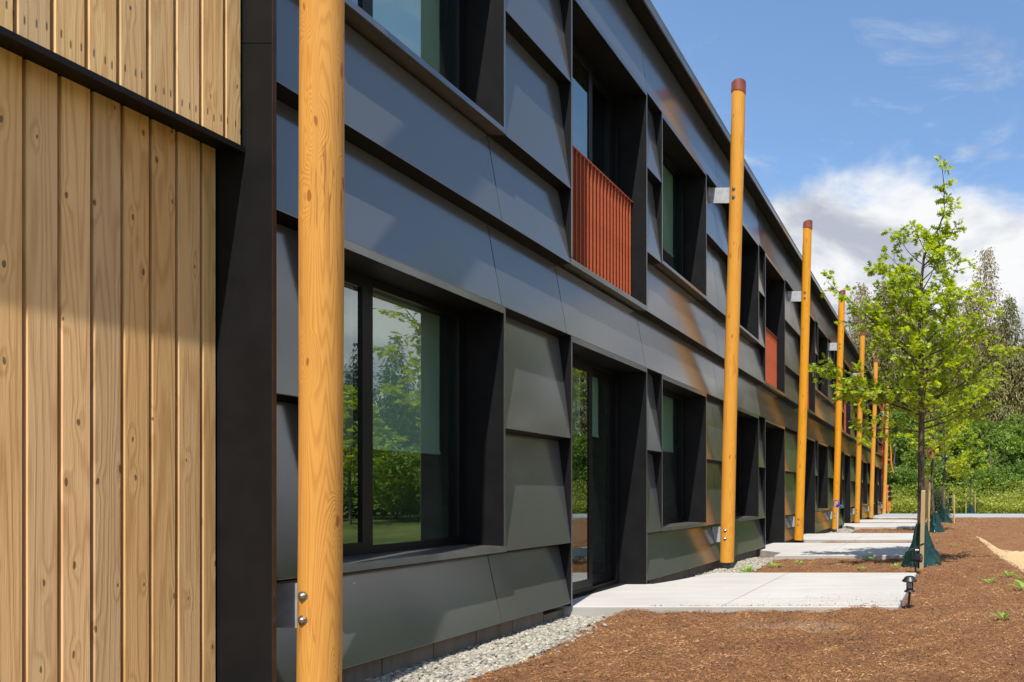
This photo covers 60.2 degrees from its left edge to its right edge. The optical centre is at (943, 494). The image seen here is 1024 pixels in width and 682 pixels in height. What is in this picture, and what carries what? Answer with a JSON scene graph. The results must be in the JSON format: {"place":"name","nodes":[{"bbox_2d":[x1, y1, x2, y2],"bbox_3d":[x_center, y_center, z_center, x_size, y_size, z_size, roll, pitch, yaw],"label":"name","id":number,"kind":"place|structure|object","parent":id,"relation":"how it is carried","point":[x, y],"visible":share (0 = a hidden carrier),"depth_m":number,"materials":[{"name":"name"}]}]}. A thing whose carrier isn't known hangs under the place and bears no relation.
{"place":"outdoors","nodes":[
{"label":"outdoors","id":0,"kind":"place"},
{"bbox_2d":[651,0,1023,383],"label":"sky","id":1,"kind":"structure","parent":0,"point":[850,105],"materials":[{"name":"blue"}]},
{"bbox_2d":[873,514,1023,517],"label":"path","id":2,"kind":"structure","parent":0,"point":[966,515],"depth_m":35.99,"materials":[{"name":"concrete"}]},
{"bbox_2d":[880,384,889,513],"bbox_3d":[-3.310,-2.618,39.202,0.618,7.365,0.354,0,0,16],"label":"log post","id":3,"kind":"object","parent":2,"relation":"on","point":[883,505],"visible":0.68,"depth_m":39.14,"materials":[{"name":"wood"}]},
{"bbox_2d":[886,505,1023,513],"bbox_3d":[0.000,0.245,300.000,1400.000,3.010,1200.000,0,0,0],"label":"ground","id":4,"kind":"structure","parent":0,"point":[891,512],"depth_m":42.89,"materials":[{"name":"brown soil"}]},
{"bbox_2d":[0,0,883,681],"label":"apartment building","id":5,"kind":"structure","parent":4,"relation":"on","point":[536,224],"depth_m":4.62,"materials":[{"name":"paint"}]},
{"bbox_2d":[277,0,344,681],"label":"log post","id":6,"kind":"object","parent":5,"relation":"attached to","point":[310,605],"visible":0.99,"depth_m":3.62,"materials":[{"name":"wood"}]},
{"bbox_2d":[343,239,506,572],"bbox_3d":[-3.729,-0.521,4.740,0.486,1.946,1.620,0,0,0],"label":"window","id":7,"kind":"structure","parent":5,"relation":"in","point":[391,397],"depth_m":5.16,"materials":[{"name":"metal"}]},
{"bbox_2d":[344,0,506,134],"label":"window","id":8,"kind":"structure","parent":5,"relation":"in","point":[406,31],"depth_m":5.41,"materials":[{"name":"metal"}]},
{"bbox_2d":[555,336,646,605],"bbox_3d":[-3.759,-0.225,7.365,0.526,2.539,1.670,0,0,0],"label":"patio door","id":9,"kind":"structure","parent":5,"relation":"in","point":[584,363],"depth_m":8.06,"materials":[{"name":"metal"}]},
{"bbox_2d":[558,0,646,304],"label":"patio door","id":10,"kind":"structure","parent":5,"relation":"in","point":[602,67],"depth_m":7.99,"materials":[{"name":"metal"}]},
{"bbox_2d":[652,375,706,530],"bbox_3d":[-3.729,-0.521,9.440,0.486,1.946,1.620,0,0,0],"label":"window","id":11,"kind":"structure","parent":5,"relation":"in","point":[691,402],"depth_m":10.18,"materials":[{"name":"metal"}]},
{"bbox_2d":[652,112,706,299],"bbox_3d":[-3.729,-3.808,9.440,0.486,1.876,1.620,0,0,0],"label":"window","id":12,"kind":"structure","parent":5,"relation":"in","point":[691,274],"depth_m":10.13,"materials":[{"name":"metal"}]},
{"bbox_2d":[708,78,745,562],"bbox_3d":[-3.309,-2.635,10.753,0.620,7.365,0.357,0,0,16],"label":"log post","id":13,"kind":"object","parent":5,"relation":"attached to","point":[724,533],"visible":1,"depth_m":10.67,"materials":[{"name":"wood"}]},
{"bbox_2d":[725,209,758,342],"bbox_3d":[-3.729,-3.808,12.335,0.486,1.876,1.630,0,0,0],"label":"window","id":14,"kind":"structure","parent":5,"relation":"in","point":[749,298],"depth_m":13.13,"materials":[{"name":"metal"}]},
{"bbox_2d":[735,407,758,521],"bbox_3d":[-3.729,-0.521,12.335,0.486,1.946,1.630,0,0,0],"label":"window","id":15,"kind":"structure","parent":5,"relation":"in","point":[747,443],"depth_m":13.13,"materials":[{"name":"glass"}]},
{"bbox_2d":[759,419,784,547],"bbox_3d":[-3.759,-0.225,14.460,0.526,2.539,1.680,0,0,0],"label":"patio door","id":16,"kind":"structure","parent":5,"relation":"in","point":[772,477],"depth_m":15.28,"materials":[{"name":"metal"}]},
{"bbox_2d":[759,253,784,392],"bbox_3d":[-3.713,-3.489,14.460,0.434,2.514,1.680,0,0,0],"label":"patio door","id":17,"kind":"structure","parent":5,"relation":"in","point":[772,306],"depth_m":15.28,"materials":[{"name":"metal"}]},
{"bbox_2d":[788,220,812,539],"bbox_3d":[-3.310,-2.628,16.152,0.618,7.365,0.355,0,0,16],"label":"log post","id":18,"kind":"object","parent":5,"relation":"attached to","point":[802,296],"visible":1,"depth_m":16.07,"materials":[{"name":"wood"}]},
{"bbox_2d":[798,303,814,412],"bbox_3d":[-3.658,-3.489,18.060,0.324,2.514,1.680,0,0,0],"label":"patio door","id":19,"kind":"structure","parent":5,"relation":"in","point":[812,321],"depth_m":18.88,"materials":[{"name":"glass"}]},
{"bbox_2d":[804,437,814,532],"bbox_3d":[-3.658,-0.224,18.060,0.324,2.539,1.680,0,0,0],"label":"patio door","id":20,"kind":"structure","parent":5,"relation":"in","point":[809,499],"depth_m":18.88,"materials":[{"name":"metal"}]},
{"bbox_2d":[815,441,827,510],"bbox_3d":[-3.653,-0.521,20.150,0.334,1.946,1.660,0,0,0],"label":"window","id":21,"kind":"structure","parent":5,"relation":"in","point":[821,450],"depth_m":20.96,"materials":[{"name":"metal"}]},
{"bbox_2d":[815,324,827,399],"bbox_3d":[-3.653,-3.808,20.150,0.334,1.876,1.660,0,0,0],"label":"window","id":22,"kind":"structure","parent":5,"relation":"in","point":[821,338],"depth_m":20.96,"materials":[{"name":"glass"}]},
{"bbox_2d":[831,350,836,408],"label":"window","id":23,"kind":"structure","parent":5,"relation":"in","point":[834,352],"depth_m":22.28,"materials":[{"name":"metal"}]},
{"bbox_2d":[831,448,841,508],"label":"window","id":24,"kind":"structure","parent":5,"relation":"in","point":[832,450],"depth_m":23.88,"materials":[{"name":"metal"}]},
{"bbox_2d":[828,290,845,528],"bbox_3d":[-3.310,-2.618,21.552,0.618,7.365,0.355,0,0,16],"label":"log post","id":25,"kind":"object","parent":5,"relation":"attached to","point":[838,346],"visible":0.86,"depth_m":21.48,"materials":[{"name":"wood"}]},
{"bbox_2d":[840,452,850,524],"bbox_3d":[-3.658,-0.224,25.210,0.324,2.539,1.680,0,0,0],"label":"patio door","id":26,"kind":"structure","parent":5,"relation":"in","point":[846,458],"depth_m":26.03,"materials":[{"name":"glass"}]},
{"bbox_2d":[842,360,850,434],"bbox_3d":[-3.658,-3.489,25.210,0.324,2.514,1.680,0,0,0],"label":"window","id":27,"kind":"structure","parent":5,"relation":"in","point":[846,367],"depth_m":26.03,"materials":[{"name":"glass"}]},
{"bbox_2d":[854,386,857,437],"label":"patio door","id":28,"kind":"structure","parent":5,"relation":"in","point":[855,386],"depth_m":27.97,"materials":[{"name":"glass"}]},
{"bbox_2d":[851,331,864,522],"bbox_3d":[-3.310,-2.618,26.904,0.618,7.365,0.358,0,0,16],"label":"log post","id":29,"kind":"object","parent":5,"relation":"attached to","point":[856,511],"visible":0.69,"depth_m":26.84,"materials":[{"name":"wood"}]},
{"bbox_2d":[854,458,861,518],"bbox_3d":[-3.658,-0.224,28.810,0.324,2.539,1.680,0,0,0],"label":"patio door","id":30,"kind":"structure","parent":5,"relation":"in","point":[854,458],"depth_m":29.63,"materials":[{"name":"glass"}]},
{"bbox_2d":[862,460,866,504],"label":"window","id":31,"kind":"structure","parent":5,"relation":"in","point":[864,464],"depth_m":31.71,"materials":[{"name":"metal"}]},
{"bbox_2d":[862,394,866,429],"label":"window","id":32,"kind":"structure","parent":5,"relation":"in","point":[864,416],"depth_m":31.71,"materials":[{"name":"metal"}]},
{"bbox_2d":[868,464,869,490],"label":"window","id":33,"kind":"structure","parent":5,"relation":"in","point":[868,464],"depth_m":33.03,"materials":[{"name":"metal"}]},
{"bbox_2d":[868,398,872,430],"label":"window","id":34,"kind":"structure","parent":5,"relation":"in","point":[870,405],"depth_m":34.64,"materials":[{"name":"glass"}]},
{"bbox_2d":[866,358,877,517],"bbox_3d":[-3.310,-2.618,32.203,0.618,7.365,0.356,0,0,16],"label":"log post","id":35,"kind":"object","parent":5,"relation":"attached to","point":[870,508],"visible":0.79,"depth_m":32.13,"materials":[{"name":"wood"}]},
{"bbox_2d":[873,466,877,515],"bbox_3d":[-3.658,-0.224,35.960,0.324,2.539,1.680,0,0,0],"label":"patio door","id":36,"kind":"structure","parent":5,"relation":"in","point":[876,468],"depth_m":36.78,"materials":[{"name":"glass"}]},
{"bbox_2d":[875,406,877,452],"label":"patio door","id":37,"kind":"structure","parent":5,"relation":"in","point":[876,448],"depth_m":36.78,"materials":[{"name":"metal"}]},
{"bbox_2d":[878,467,881,502],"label":"window","id":38,"kind":"structure","parent":5,"relation":"in","point":[879,469],"depth_m":38.98,"materials":[{"name":"metal"}]},
{"bbox_2d":[878,407,881,443],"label":"window","id":39,"kind":"structure","parent":5,"relation":"in","point":[880,439],"depth_m":38.98,"materials":[{"name":"metal"}]},
{"bbox_2d":[888,445,893,473],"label":"rusty bracket","id":40,"kind":"object","parent":5,"relation":"attached to","point":[890,459],"visible":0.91,"depth_m":40.57,"materials":[{"name":"orange metal"}]},
{"bbox_2d":[436,517,1023,681],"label":"mulch bed","id":41,"kind":"object","parent":4,"relation":"on","point":[1012,551],"visible":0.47,"depth_m":5.47,"materials":[{"name":"brown wood"}]},
{"bbox_2d":[553,573,916,616],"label":"patio slab","id":42,"kind":"structure","parent":41,"relation":"on","point":[721,589],"depth_m":7.34,"materials":[{"name":"concrete"}]},
{"bbox_2d":[757,543,910,559],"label":"patio slab","id":43,"kind":"structure","parent":41,"relation":"on","point":[780,551],"depth_m":13.17,"materials":[{"name":"concrete"}]},
{"bbox_2d":[796,533,912,542],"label":"patio slab","id":44,"kind":"structure","parent":41,"relation":"on","point":[858,537],"depth_m":17.20,"materials":[{"name":"concrete"}]},
{"bbox_2d":[840,523,916,529],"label":"patio slab","id":45,"kind":"structure","parent":41,"relation":"on","point":[855,526],"depth_m":23.96,"materials":[{"name":"concrete"}]},
{"bbox_2d":[854,519,916,522],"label":"patio slab","id":46,"kind":"structure","parent":41,"relation":"on","point":[889,521],"depth_m":27.58,"materials":[{"name":"concrete"}]},
{"bbox_2d":[868,517,916,518],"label":"patio slab","id":47,"kind":"structure","parent":41,"relation":"on","point":[890,517],"depth_m":32.48,"materials":[{"name":"concrete"}]},
{"bbox_2d":[902,576,917,608],"bbox_3d":[-0.335,0.978,6.800,0.156,0.372,0.156,0,0,0],"label":"path light","id":48,"kind":"object","parent":41,"relation":"on","point":[909,580],"visible":0.97,"depth_m":6.77,"materials":[{"name":"black metal"}]},
{"bbox_2d":[808,155,1023,522],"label":"oak tree","id":49,"kind":"object","parent":41,"relation":"on","point":[912,344],"visible":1,"depth_m":10.77,"materials":[{"name":"green plant"}]},
{"bbox_2d":[909,543,923,572],"bbox_3d":[-0.383,0.914,9.704,0.216,0.488,0.151,0,0,0],"label":"spot light","id":50,"kind":"object","parent":41,"relation":"on","point":[917,558],"visible":0.97,"depth_m":9.68,"materials":[{"name":"black plastic"}]},
{"bbox_2d":[901,522,941,566],"bbox_3d":[-0.364,0.775,11.025,0.652,0.680,0.557,0,0,0],"label":"watering bag","id":51,"kind":"object","parent":41,"relation":"on","point":[932,556],"visible":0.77,"depth_m":10.91,"materials":[{"name":"plastic"}]},
{"bbox_2d":[919,490,924,568],"bbox_3d":[-0.330,0.562,10.660,0.092,1.275,0.062,0,0,0],"label":"stake","id":52,"kind":"object","parent":41,"relation":"on","point":[922,529],"visible":0.81,"depth_m":10.63,"materials":[{"name":"beige wood"}]},
{"bbox_2d":[925,477,927,525],"bbox_3d":[-0.290,0.455,11.550,0.060,1.490,0.060,0,0,0],"label":"stake","id":53,"kind":"object","parent":41,"relation":"on","point":[926,500],"visible":0.57,"depth_m":11.52,"materials":[{"name":"brown wood"}]},
{"bbox_2d":[928,483,930,529],"bbox_3d":[-0.435,0.420,20.400,0.104,1.560,0.055,0,0,0],"label":"stake","id":54,"kind":"object","parent":41,"relation":"on","point":[929,506],"visible":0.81,"depth_m":20.37,"materials":[{"name":"beige wood"}]},
{"bbox_2d":[896,345,967,514],"bbox_3d":[-0.327,-1.671,20.714,2.170,5.600,2.074,0,0,0],"label":"oak tree","id":55,"kind":"object","parent":41,"relation":"on","point":[933,445],"visible":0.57,"depth_m":20.67,"materials":[{"name":"green plant"}]},
{"bbox_2d":[926,440,933,458],"bbox_3d":[-0.395,-1.335,20.445,0.280,0.550,0.250,0,0,0],"label":"birdhouse","id":56,"kind":"object","parent":55,"relation":"hanging from","point":[929,451],"visible":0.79,"depth_m":20.36,"materials":[{"name":"brown wood"}]},
{"bbox_2d":[929,511,944,532],"bbox_3d":[-0.243,0.800,20.723,0.598,0.640,0.512,0,0,37],"label":"watering bag","id":57,"kind":"object","parent":41,"relation":"on","point":[936,526],"visible":0.91,"depth_m":20.59,"materials":[{"name":"plastic"}]},
{"bbox_2d":[928,486,956,519],"bbox_3d":[-0.335,0.477,31.182,1.886,2.217,2.059,0,0,-20],"label":"spruce shrub","id":58,"kind":"object","parent":41,"relation":"on","point":[938,500],"visible":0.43,"depth_m":30.98,"materials":[{"name":"green plant"}]},
{"bbox_2d":[940,508,951,522],"bbox_3d":[0.033,0.810,27.701,0.609,0.620,0.508,0,0,0],"label":"watering bag","id":59,"kind":"object","parent":41,"relation":"on","point":[945,517],"visible":0.89,"depth_m":27.59,"materials":[{"name":"plastic"}]},
{"bbox_2d":[925,393,970,507],"bbox_3d":[0.049,-1.639,27.642,2.148,5.489,2.340,0,0,0],"label":"oak tree","id":60,"kind":"object","parent":41,"relation":"on","point":[938,441],"visible":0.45,"depth_m":27.70,"materials":[{"name":"green plant"}]},
{"bbox_2d":[954,494,954,523],"bbox_3d":[0.400,0.590,27.000,0.050,1.220,0.050,0,0,0],"label":"stake","id":61,"kind":"object","parent":41,"relation":"on","point":[954,508],"visible":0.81,"depth_m":26.98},
{"bbox_2d":[983,577,995,582],"bbox_3d":[0.560,1.077,8.755,0.182,0.090,0.182,0,0,42],"label":"weed","id":62,"kind":"object","parent":41,"relation":"on","point":[990,580],"visible":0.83,"depth_m":8.77,"materials":[{"name":"green plant"}]},
{"bbox_2d":[991,610,1009,619],"bbox_3d":[0.494,1.059,6.111,0.178,0.088,0.124,0,0,-17],"label":"weed","id":63,"kind":"object","parent":41,"relation":"on","point":[1002,614],"visible":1,"depth_m":6.13,"materials":[{"name":"green plant"}]},
{"bbox_2d":[1001,570,1015,575],"bbox_3d":[0.866,1.057,9.271,0.231,0.078,0.261,0,0,27],"label":"weed","id":64,"kind":"object","parent":41,"relation":"on","point":[1007,574],"visible":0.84,"depth_m":9.32,"materials":[{"name":"green plant"}]},
{"bbox_2d":[1010,579,1023,588],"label":"weed","id":65,"kind":"object","parent":41,"relation":"on","point":[1020,584],"visible":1,"depth_m":8.04,"materials":[{"name":"green plant"}]},
{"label":"gravel bed","id":66,"kind":"structure","parent":41,"relation":"on","visible":0},
{"bbox_2d":[363,528,854,681],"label":"gravel","id":67,"kind":"structure","parent":66,"relation":"on","point":[521,645],"depth_m":5.14,"materials":[{"name":"grey gravel"}]},
{"bbox_2d":[739,564,754,572],"bbox_3d":[-2.919,1.099,10.295,0.259,0.151,0.219,0,0,-16],"label":"weed","id":68,"kind":"object","parent":66,"relation":"on","point":[749,568],"visible":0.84,"depth_m":10.34,"materials":[{"name":"green plant"}]},
{"bbox_2d":[833,500,841,532],"bbox_3d":[-2.984,0.666,19.591,0.268,1.067,0.085,0,0,0],"label":"yard hydrant","id":69,"kind":"object","parent":66,"relation":"on","point":[837,505],"visible":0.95,"depth_m":19.58,"materials":[{"name":"metal"}]},
{"bbox_2d":[845,282,874,348],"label":"brown cedar tree","id":70,"kind":"object","parent":4,"relation":"on","point":[864,292],"visible":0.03,"depth_m":69.80,"materials":[{"name":"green plant"}]},
{"bbox_2d":[851,300,877,370],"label":"cedar tree","id":71,"kind":"object","parent":4,"relation":"on","point":[858,347],"visible":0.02,"depth_m":65.67,"materials":[{"name":"green plant"}]},
{"bbox_2d":[855,281,917,485],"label":"cedar tree","id":72,"kind":"object","parent":4,"relation":"on","point":[883,364],"visible":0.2,"depth_m":61.18,"materials":[{"name":"green plant"}]},
{"bbox_2d":[871,281,904,354],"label":"brown cedar tree","id":73,"kind":"object","parent":4,"relation":"on","point":[884,303],"depth_m":67.89,"materials":[{"name":"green plant"}]},
{"bbox_2d":[887,485,891,513],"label":"traffic light","id":74,"kind":"object","parent":4,"relation":"on","point":[889,493],"visible":0.98,"depth_m":41.17,"materials":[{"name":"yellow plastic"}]},
{"bbox_2d":[883,273,906,337],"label":"brown cedar tree","id":75,"kind":"object","parent":4,"relation":"on","point":[895,301],"visible":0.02,"depth_m":65.89,"materials":[{"name":"green plant"}]},
{"bbox_2d":[886,438,917,498],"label":"broadleaf tree","id":76,"kind":"object","parent":4,"relation":"on","point":[893,480],"visible":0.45,"depth_m":48.01,"materials":[{"name":"green plant"}]},
{"bbox_2d":[884,405,930,463],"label":"broadleaf tree","id":77,"kind":"object","parent":4,"relation":"on","point":[909,425],"visible":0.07,"depth_m":54.54,"materials":[{"name":"green plant"}]},
{"bbox_2d":[884,295,931,425],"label":"cedar tree","id":78,"kind":"object","parent":4,"relation":"on","point":[907,321],"visible":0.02,"depth_m":63.43,"materials":[{"name":"green plant"}]},
{"bbox_2d":[905,281,932,340],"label":"brown cedar tree","id":79,"kind":"object","parent":4,"relation":"on","point":[916,314],"visible":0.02,"depth_m":69.84,"materials":[{"name":"green plant"}]},
{"bbox_2d":[888,429,955,498],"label":"broadleaf tree","id":80,"kind":"object","parent":4,"relation":"on","point":[902,443],"visible":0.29,"depth_m":51.57,"materials":[{"name":"green plant"}]},
{"bbox_2d":[913,319,941,423],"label":"cedar tree","id":81,"kind":"object","parent":4,"relation":"on","point":[930,348],"visible":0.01,"depth_m":65.54,"materials":[{"name":"green plant"}]},
{"bbox_2d":[903,432,973,498],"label":"broadleaf tree","id":82,"kind":"object","parent":4,"relation":"on","point":[937,478],"visible":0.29,"depth_m":47.81,"materials":[{"name":"green plant"}]},
{"bbox_2d":[917,324,974,461],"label":"cedar tree","id":83,"kind":"object","parent":4,"relation":"on","point":[954,380],"visible":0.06,"depth_m":60.49,"materials":[{"name":"green plant"}]},
{"bbox_2d":[949,494,951,513],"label":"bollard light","id":84,"kind":"object","parent":4,"relation":"on","point":[950,503],"visible":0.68,"depth_m":41.92,"materials":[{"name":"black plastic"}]},
{"bbox_2d":[943,300,960,337],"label":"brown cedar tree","id":85,"kind":"object","parent":4,"relation":"on","point":[955,304],"depth_m":71.84,"materials":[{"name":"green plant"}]},
{"bbox_2d":[886,479,1023,513],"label":"hedge undergrowth","id":86,"kind":"object","parent":4,"relation":"on","point":[996,502],"visible":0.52,"depth_m":43.55,"materials":[{"name":"green plant"}]},
{"bbox_2d":[940,317,983,436],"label":"cedar tree","id":87,"kind":"object","parent":4,"relation":"on","point":[972,344],"visible":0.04,"depth_m":62.59,"materials":[{"name":"green plant"}]},
{"bbox_2d":[925,411,1003,488],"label":"broadleaf tree","id":88,"kind":"object","parent":4,"relation":"on","point":[956,449],"visible":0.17,"depth_m":55.03,"materials":[{"name":"green plant"}]},
{"bbox_2d":[951,287,985,365],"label":"brown cedar tree","id":89,"kind":"object","parent":4,"relation":"on","point":[965,304],"visible":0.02,"depth_m":66.82,"materials":[{"name":"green plant"}]},
{"bbox_2d":[951,420,989,503],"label":"oak tree","id":90,"kind":"object","parent":4,"relation":"on","point":[964,469],"visible":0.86,"depth_m":40.94,"materials":[{"name":"green plant"}]},
{"bbox_2d":[966,504,975,513],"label":"watering bag","id":91,"kind":"object","parent":4,"relation":"on","point":[970,510],"visible":0.94,"depth_m":40.88,"materials":[{"name":"plastic"}]},
{"bbox_2d":[957,247,1021,370],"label":"brown cedar tree","id":92,"kind":"object","parent":4,"relation":"on","point":[991,289],"visible":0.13,"depth_m":65.73,"materials":[{"name":"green plant"}]},
{"bbox_2d":[958,322,1021,482],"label":"cedar tree","id":93,"kind":"object","parent":4,"relation":"on","point":[995,416],"visible":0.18,"depth_m":59.20,"materials":[{"name":"green plant"}]},
{"bbox_2d":[964,443,1018,497],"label":"broadleaf tree","id":94,"kind":"object","parent":4,"relation":"on","point":[994,475],"visible":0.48,"depth_m":47.64,"materials":[{"name":"green plant"}]},
{"bbox_2d":[964,428,1023,496],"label":"broadleaf tree","id":95,"kind":"object","parent":4,"relation":"on","point":[1009,444],"visible":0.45,"depth_m":50.99,"materials":[{"name":"green plant"}]},
{"bbox_2d":[968,295,1023,434],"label":"cedar tree","id":96,"kind":"object","parent":4,"relation":"on","point":[1005,328],"visible":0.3,"depth_m":61.36,"materials":[{"name":"green plant"}]},
{"bbox_2d":[990,412,1023,469],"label":"broadleaf tree","id":97,"kind":"object","parent":4,"relation":"on","point":[1015,428],"visible":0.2,"depth_m":55.26,"materials":[{"name":"green plant"}]},
{"bbox_2d":[1000,338,1023,433],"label":"cedar tree","id":98,"kind":"object","parent":4,"relation":"on","point":[1020,388],"visible":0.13,"depth_m":60.23,"materials":[{"name":"green plant"}]},
{"bbox_2d":[1003,459,1023,497],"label":"broadleaf tree","id":99,"kind":"object","parent":4,"relation":"on","point":[1016,471],"visible":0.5,"depth_m":48.60,"materials":[{"name":"green plant"}]}
]}

